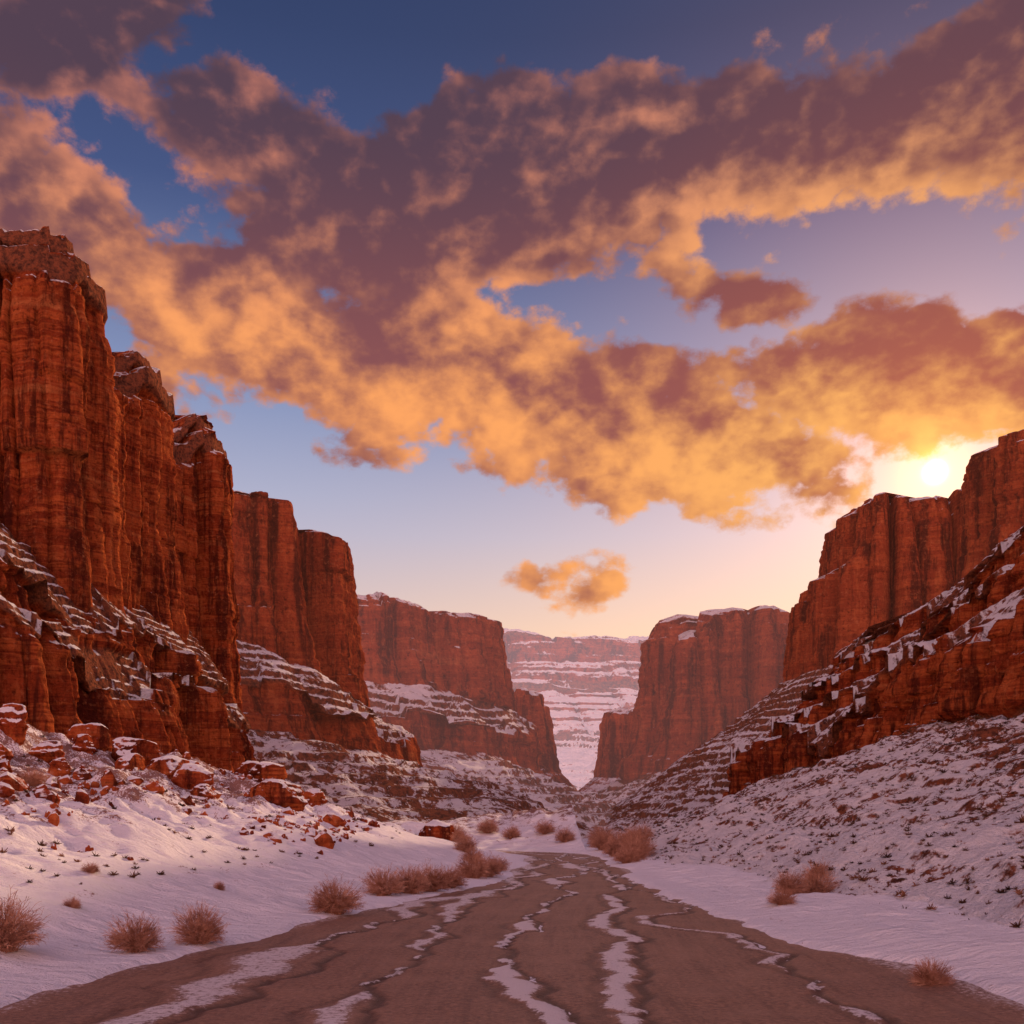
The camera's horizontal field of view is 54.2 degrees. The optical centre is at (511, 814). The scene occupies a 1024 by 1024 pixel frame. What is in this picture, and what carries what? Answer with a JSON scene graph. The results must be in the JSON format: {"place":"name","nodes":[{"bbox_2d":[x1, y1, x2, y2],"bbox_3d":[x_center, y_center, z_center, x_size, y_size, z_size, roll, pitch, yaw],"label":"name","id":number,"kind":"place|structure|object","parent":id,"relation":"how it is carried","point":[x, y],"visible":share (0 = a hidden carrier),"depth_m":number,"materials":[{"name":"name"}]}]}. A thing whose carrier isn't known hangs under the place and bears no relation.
{"place":"outdoors","nodes":[
{"label":"outdoors","id":0,"kind":"place"},
{"bbox_2d":[0,226,244,715],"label":"sandstone cliff","id":1,"kind":"structure","parent":0,"point":[116,484],"depth_m":104.31,"materials":[{"name":"red stone"}]},
{"bbox_2d":[0,522,255,772],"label":"sandstone cliff","id":2,"kind":"structure","parent":0,"point":[140,673],"depth_m":95.78,"materials":[{"name":"red stone"}]},
{"bbox_2d":[231,490,595,835],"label":"sandstone mesa","id":3,"kind":"structure","parent":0,"point":[296,595],"depth_m":218.23,"materials":[{"name":"red stone"}]},
{"bbox_2d":[357,591,616,828],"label":"sandstone mesa","id":4,"kind":"structure","parent":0,"point":[439,686],"depth_m":384.97,"materials":[{"name":"red stone"}]},
{"bbox_2d":[0,850,1023,1023],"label":"dirt road","id":5,"kind":"structure","parent":0,"point":[609,945],"depth_m":24.95,"materials":[{"name":"brown soil"}]},
{"bbox_2d":[0,724,1023,1014],"bbox_3d":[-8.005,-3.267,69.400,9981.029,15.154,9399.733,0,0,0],"label":"snow ground","id":6,"kind":"structure","parent":0,"point":[260,898],"depth_m":42.59,"materials":[{"name":"white snow"}]},
{"bbox_2d":[0,742,13,760],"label":"red boulder","id":7,"kind":"object","parent":6,"relation":"on","point":[6,753],"visible":0.68,"depth_m":59.27,"materials":[{"name":"red stone"}]},
{"bbox_2d":[0,703,28,744],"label":"red boulder","id":8,"kind":"object","parent":6,"relation":"on","point":[14,726],"visible":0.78,"depth_m":65.25,"materials":[{"name":"red stone"}]},
{"bbox_2d":[0,885,50,952],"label":"dry bush","id":9,"kind":"object","parent":6,"relation":"on","point":[11,922],"visible":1,"depth_m":25.88,"materials":[{"name":"brown plant"}]},
{"bbox_2d":[18,768,47,785],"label":"dry bush","id":10,"kind":"object","parent":6,"relation":"on","point":[30,780],"visible":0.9,"depth_m":49.84,"materials":[{"name":"brown plant"}]},
{"bbox_2d":[26,767,56,781],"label":"dry bush","id":11,"kind":"object","parent":6,"relation":"on","point":[45,775],"visible":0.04,"depth_m":54.06,"materials":[{"name":"brown plant"}]},
{"bbox_2d":[28,740,64,763],"bbox_3d":[-29.071,-3.669,62.942,2.218,2.063,2.178,-7,-3,19],"label":"red boulder","id":12,"kind":"object","parent":6,"relation":"on","point":[48,751],"visible":0.63,"depth_m":62.29,"materials":[{"name":"red stone"}]},
{"bbox_2d":[48,757,71,776],"bbox_3d":[-27.076,-2.614,60.119,1.362,1.671,1.295,0,0,3],"label":"red boulder","id":13,"kind":"object","parent":6,"relation":"on","point":[61,767],"visible":0.69,"depth_m":59.59,"materials":[{"name":"red stone"}]},
{"bbox_2d":[63,894,81,908],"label":"dry bush","id":14,"kind":"object","parent":6,"relation":"on","point":[72,903],"visible":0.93,"depth_m":32.91,"materials":[{"name":"brown plant"}]},
{"bbox_2d":[71,734,96,754],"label":"red boulder","id":15,"kind":"object","parent":6,"relation":"on","point":[83,742],"visible":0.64,"depth_m":70.46,"materials":[{"name":"red stone"}]},
{"bbox_2d":[65,723,111,751],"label":"red boulder","id":16,"kind":"object","parent":6,"relation":"on","point":[99,734],"visible":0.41,"depth_m":75.32,"materials":[{"name":"red stone"}]},
{"bbox_2d":[80,861,99,873],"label":"dry bush","id":17,"kind":"object","parent":6,"relation":"on","point":[92,867],"visible":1,"depth_m":37.90,"materials":[{"name":"brown plant"}]},
{"bbox_2d":[114,753,145,770],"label":"red boulder","id":18,"kind":"object","parent":6,"relation":"on","point":[132,761],"visible":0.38,"depth_m":69.12,"materials":[{"name":"red stone"}]},
{"bbox_2d":[98,907,166,954],"bbox_3d":[-10.626,3.250,28.146,1.857,1.354,1.809,0,0,-25],"label":"dry bush","id":19,"kind":"object","parent":6,"relation":"on","point":[131,941],"visible":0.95,"depth_m":27.99,"materials":[{"name":"brown plant"}]},
{"bbox_2d":[111,737,160,766],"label":"red boulder","id":20,"kind":"object","parent":6,"relation":"on","point":[147,751],"visible":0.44,"depth_m":73.09,"materials":[{"name":"red stone"}]},
{"bbox_2d":[144,755,189,779],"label":"red boulder","id":21,"kind":"object","parent":6,"relation":"on","point":[168,766],"visible":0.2,"depth_m":68.76,"materials":[{"name":"red stone"}]},
{"bbox_2d":[0,731,379,860],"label":"rock rubble","id":22,"kind":"object","parent":6,"relation":"on","point":[11,782],"visible":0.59,"depth_m":57.87,"materials":[{"name":"red stone"}]},
{"bbox_2d":[171,763,213,789],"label":"red boulder","id":23,"kind":"object","parent":6,"relation":"on","point":[189,776],"visible":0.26,"depth_m":67.86,"materials":[{"name":"red stone"}]},
{"bbox_2d":[166,900,231,945],"bbox_3d":[-9.373,3.215,30.057,1.865,1.418,1.757,0,0,-10],"label":"dry bush","id":24,"kind":"object","parent":6,"relation":"on","point":[201,931],"visible":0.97,"depth_m":29.79,"materials":[{"name":"brown plant"}]},
{"bbox_2d":[190,784,216,800],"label":"red boulder","id":25,"kind":"object","parent":6,"relation":"on","point":[202,792],"visible":0.69,"depth_m":66.31,"materials":[{"name":"red stone"}]},
{"bbox_2d":[213,881,225,890],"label":"dry bush","id":26,"kind":"object","parent":6,"relation":"on","point":[219,886],"visible":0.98,"depth_m":40.92,"materials":[{"name":"brown plant"}]},
{"bbox_2d":[235,761,258,776],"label":"red boulder","id":27,"kind":"object","parent":6,"relation":"on","point":[245,767],"visible":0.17,"depth_m":86.87,"materials":[{"name":"red stone"}]},
{"bbox_2d":[248,761,286,781],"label":"red boulder","id":28,"kind":"object","parent":6,"relation":"on","point":[262,771],"visible":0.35,"depth_m":83.68,"materials":[{"name":"red stone"}]},
{"bbox_2d":[249,779,307,811],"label":"red boulder","id":29,"kind":"object","parent":6,"relation":"on","point":[282,793],"visible":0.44,"depth_m":73.86,"materials":[{"name":"red stone"}]},
{"bbox_2d":[303,788,327,806],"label":"red boulder","id":30,"kind":"object","parent":6,"relation":"on","point":[314,796],"visible":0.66,"depth_m":83.26,"materials":[{"name":"red stone"}]},
{"bbox_2d":[307,873,366,914],"bbox_3d":[-7.091,3.090,39.505,2.479,1.688,2.632,0,0,-43],"label":"dry bush","id":31,"kind":"object","parent":6,"relation":"on","point":[335,901],"visible":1,"depth_m":39.20,"materials":[{"name":"brown plant"}]},
{"bbox_2d":[359,863,407,895],"bbox_3d":[-6.177,3.046,47.560,2.622,1.725,2.280,0,0,19],"label":"dry bush","id":32,"kind":"object","parent":6,"relation":"on","point":[390,886],"visible":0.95,"depth_m":47.26,"materials":[{"name":"brown plant"}]},
{"bbox_2d":[383,822,407,831],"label":"snow patch","id":33,"kind":"object","parent":6,"relation":"on","point":[394,824],"visible":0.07,"depth_m":104.25,"materials":[{"name":"white snow"}]},
{"bbox_2d":[392,862,431,894],"bbox_3d":[-5.029,3.110,48.930,2.447,1.601,1.973,0,0,-17],"label":"dry bush","id":34,"kind":"object","parent":6,"relation":"on","point":[414,882],"visible":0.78,"depth_m":48.80,"materials":[{"name":"brown plant"}]},
{"bbox_2d":[400,821,424,834],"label":"snow patch","id":35,"kind":"object","parent":6,"relation":"on","point":[413,827],"visible":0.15,"depth_m":105.87,"materials":[{"name":"white snow"}]},
{"bbox_2d":[414,858,454,891],"bbox_3d":[-4.046,3.050,50.563,2.403,1.764,2.253,0,0,-6],"label":"dry bush","id":36,"kind":"object","parent":6,"relation":"on","point":[437,883],"visible":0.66,"depth_m":50.27,"materials":[{"name":"brown plant"}]},
{"bbox_2d":[418,819,454,840],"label":"red boulder","id":37,"kind":"object","parent":6,"relation":"on","point":[438,829],"visible":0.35,"depth_m":102.37,"materials":[{"name":"red stone"}]},
{"bbox_2d":[437,864,468,888],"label":"dry bush","id":38,"kind":"object","parent":6,"relation":"on","point":[456,881],"visible":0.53,"depth_m":52.76,"materials":[{"name":"brown plant"}]},
{"bbox_2d":[449,828,470,842],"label":"dry bush","id":39,"kind":"object","parent":6,"relation":"on","point":[457,834],"visible":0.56,"depth_m":95.83,"materials":[{"name":"brown plant"}]},
{"bbox_2d":[451,822,468,839],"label":"dry bush","id":40,"kind":"object","parent":6,"relation":"on","point":[459,829],"visible":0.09,"depth_m":120.87,"materials":[{"name":"brown plant"}]},
{"bbox_2d":[453,832,479,852],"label":"dry bush","id":41,"kind":"object","parent":6,"relation":"on","point":[461,844],"visible":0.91,"depth_m":85.73,"materials":[{"name":"brown plant"}]},
{"bbox_2d":[453,851,491,878],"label":"dry bush","id":42,"kind":"object","parent":6,"relation":"on","point":[477,870],"visible":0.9,"depth_m":59.71,"materials":[{"name":"brown plant"}]},
{"bbox_2d":[461,848,484,862],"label":"dry bush","id":43,"kind":"object","parent":6,"relation":"on","point":[470,853],"visible":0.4,"depth_m":75.71,"materials":[{"name":"brown plant"}]},
{"bbox_2d":[474,815,499,832],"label":"dry bush","id":44,"kind":"object","parent":6,"relation":"on","point":[488,827],"visible":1,"depth_m":123.60,"materials":[{"name":"brown plant"}]},
{"bbox_2d":[472,854,502,877],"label":"dry bush","id":45,"kind":"object","parent":6,"relation":"on","point":[494,869],"visible":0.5,"depth_m":61.68,"materials":[{"name":"brown plant"}]},
{"bbox_2d":[488,855,512,871],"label":"dry bush","id":46,"kind":"object","parent":6,"relation":"on","point":[504,865],"visible":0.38,"depth_m":67.73,"materials":[{"name":"brown plant"}]},
{"bbox_2d":[501,823,521,838],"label":"dry bush","id":47,"kind":"object","parent":6,"relation":"on","point":[511,834],"visible":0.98,"depth_m":119.66,"materials":[{"name":"brown plant"}]},
{"bbox_2d":[0,649,1023,927],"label":"scrub vegetation","id":48,"kind":"object","parent":6,"relation":"on","point":[858,877],"visible":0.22,"depth_m":64.05,"materials":[{"name":"brown plant"}]},
{"bbox_2d":[531,819,556,833],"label":"dry bush","id":49,"kind":"object","parent":6,"relation":"on","point":[544,828],"visible":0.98,"depth_m":118.63,"materials":[{"name":"brown plant"}]},
{"bbox_2d":[552,824,576,842],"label":"dry bush","id":50,"kind":"object","parent":6,"relation":"on","point":[564,836],"visible":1,"depth_m":112.68,"materials":[{"name":"brown plant"}]},
{"bbox_2d":[587,829,612,849],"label":"dry bush","id":51,"kind":"object","parent":6,"relation":"on","point":[599,842],"visible":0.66,"depth_m":103.62,"materials":[{"name":"brown plant"}]},
{"bbox_2d":[585,824,617,845],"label":"dry bush","id":52,"kind":"object","parent":6,"relation":"on","point":[598,830],"visible":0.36,"depth_m":111.63,"materials":[{"name":"brown plant"}]},
{"bbox_2d":[600,834,622,856],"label":"dry bush","id":53,"kind":"object","parent":6,"relation":"on","point":[610,849],"visible":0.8,"depth_m":91.62,"materials":[{"name":"brown plant"}]},
{"bbox_2d":[608,828,635,845],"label":"dry bush","id":54,"kind":"object","parent":6,"relation":"on","point":[625,837],"visible":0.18,"depth_m":94.90,"materials":[{"name":"brown plant"}]},
{"bbox_2d":[611,844,644,863],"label":"dry bush","id":55,"kind":"object","parent":6,"relation":"on","point":[628,856],"visible":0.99,"depth_m":78.73,"materials":[{"name":"brown plant"}]},
{"bbox_2d":[618,821,647,841],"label":"dry bush","id":56,"kind":"object","parent":6,"relation":"on","point":[634,831],"visible":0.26,"depth_m":98.60,"materials":[{"name":"brown plant"}]},
{"bbox_2d":[617,836,649,860],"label":"dry bush","id":57,"kind":"object","parent":6,"relation":"on","point":[639,849],"visible":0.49,"depth_m":81.64,"materials":[{"name":"brown plant"}]},
{"bbox_2d":[626,822,656,839],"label":"dry bush","id":58,"kind":"object","parent":6,"relation":"on","point":[649,831],"visible":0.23,"depth_m":103.60,"materials":[{"name":"brown plant"}]},
{"bbox_2d":[623,831,659,855],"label":"dry bush","id":59,"kind":"object","parent":6,"relation":"on","point":[648,847],"visible":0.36,"depth_m":85.67,"materials":[{"name":"brown plant"}]},
{"bbox_2d":[764,886,798,904],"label":"dry bush","id":60,"kind":"object","parent":6,"relation":"on","point":[783,899],"visible":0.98,"depth_m":39.87,"materials":[{"name":"brown plant"}]},
{"bbox_2d":[769,866,807,894],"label":"dry bush","id":61,"kind":"object","parent":6,"relation":"on","point":[789,883],"visible":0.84,"depth_m":43.79,"materials":[{"name":"brown plant"}]},
{"bbox_2d":[802,858,833,879],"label":"dry bush","id":62,"kind":"object","parent":6,"relation":"on","point":[822,874],"visible":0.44,"depth_m":49.80,"materials":[{"name":"brown plant"}]},
{"bbox_2d":[796,868,841,893],"bbox_3d":[14.061,3.130,45.940,2.462,1.457,2.331,0,0,12],"label":"dry bush","id":63,"kind":"object","parent":6,"relation":"on","point":[815,884],"visible":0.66,"depth_m":45.70,"materials":[{"name":"brown plant"}]},
{"bbox_2d":[906,955,956,986],"bbox_3d":[9.857,3.715,23.613,1.271,0.840,1.212,0,0,-17],"label":"dry bush","id":64,"kind":"object","parent":6,"relation":"on","point":[927,976],"visible":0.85,"depth_m":23.47,"materials":[{"name":"brown plant"}]},
{"bbox_2d":[0,0,1023,638],"label":"sky","id":65,"kind":"structure","parent":0,"point":[572,318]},
{"bbox_2d":[513,688,573,786],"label":"sandstone mesa","id":66,"kind":"structure","parent":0,"point":[530,706],"depth_m":567.86,"materials":[{"name":"red stone"}]},
{"bbox_2d":[503,628,648,789],"bbox_3d":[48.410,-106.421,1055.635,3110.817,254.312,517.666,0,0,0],"label":"distant plateau","id":67,"kind":"structure","parent":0,"point":[582,685],"depth_m":1184.64,"materials":[{"name":"stone"}]},
{"bbox_2d":[578,708,632,791],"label":"sandstone mesa","id":68,"kind":"structure","parent":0,"point":[615,727],"depth_m":650.33,"materials":[{"name":"red stone"}]},
{"bbox_2d":[598,605,789,803],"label":"sandstone mesa","id":69,"kind":"structure","parent":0,"point":[705,676],"depth_m":435.83,"materials":[{"name":"red stone"}]},
{"bbox_2d":[605,489,962,828],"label":"sandstone mesa","id":70,"kind":"structure","parent":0,"point":[885,556],"depth_m":318.54,"materials":[{"name":"red stone"}]},
{"bbox_2d":[601,526,1023,928],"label":"sandstone cliff","id":71,"kind":"structure","parent":0,"point":[951,656],"depth_m":87.36,"materials":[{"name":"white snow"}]},
{"bbox_2d":[668,429,1023,817],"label":"sandstone cliff","id":72,"kind":"structure","parent":0,"point":[992,505],"depth_m":218.54,"materials":[{"name":"red stone"}]}
]}

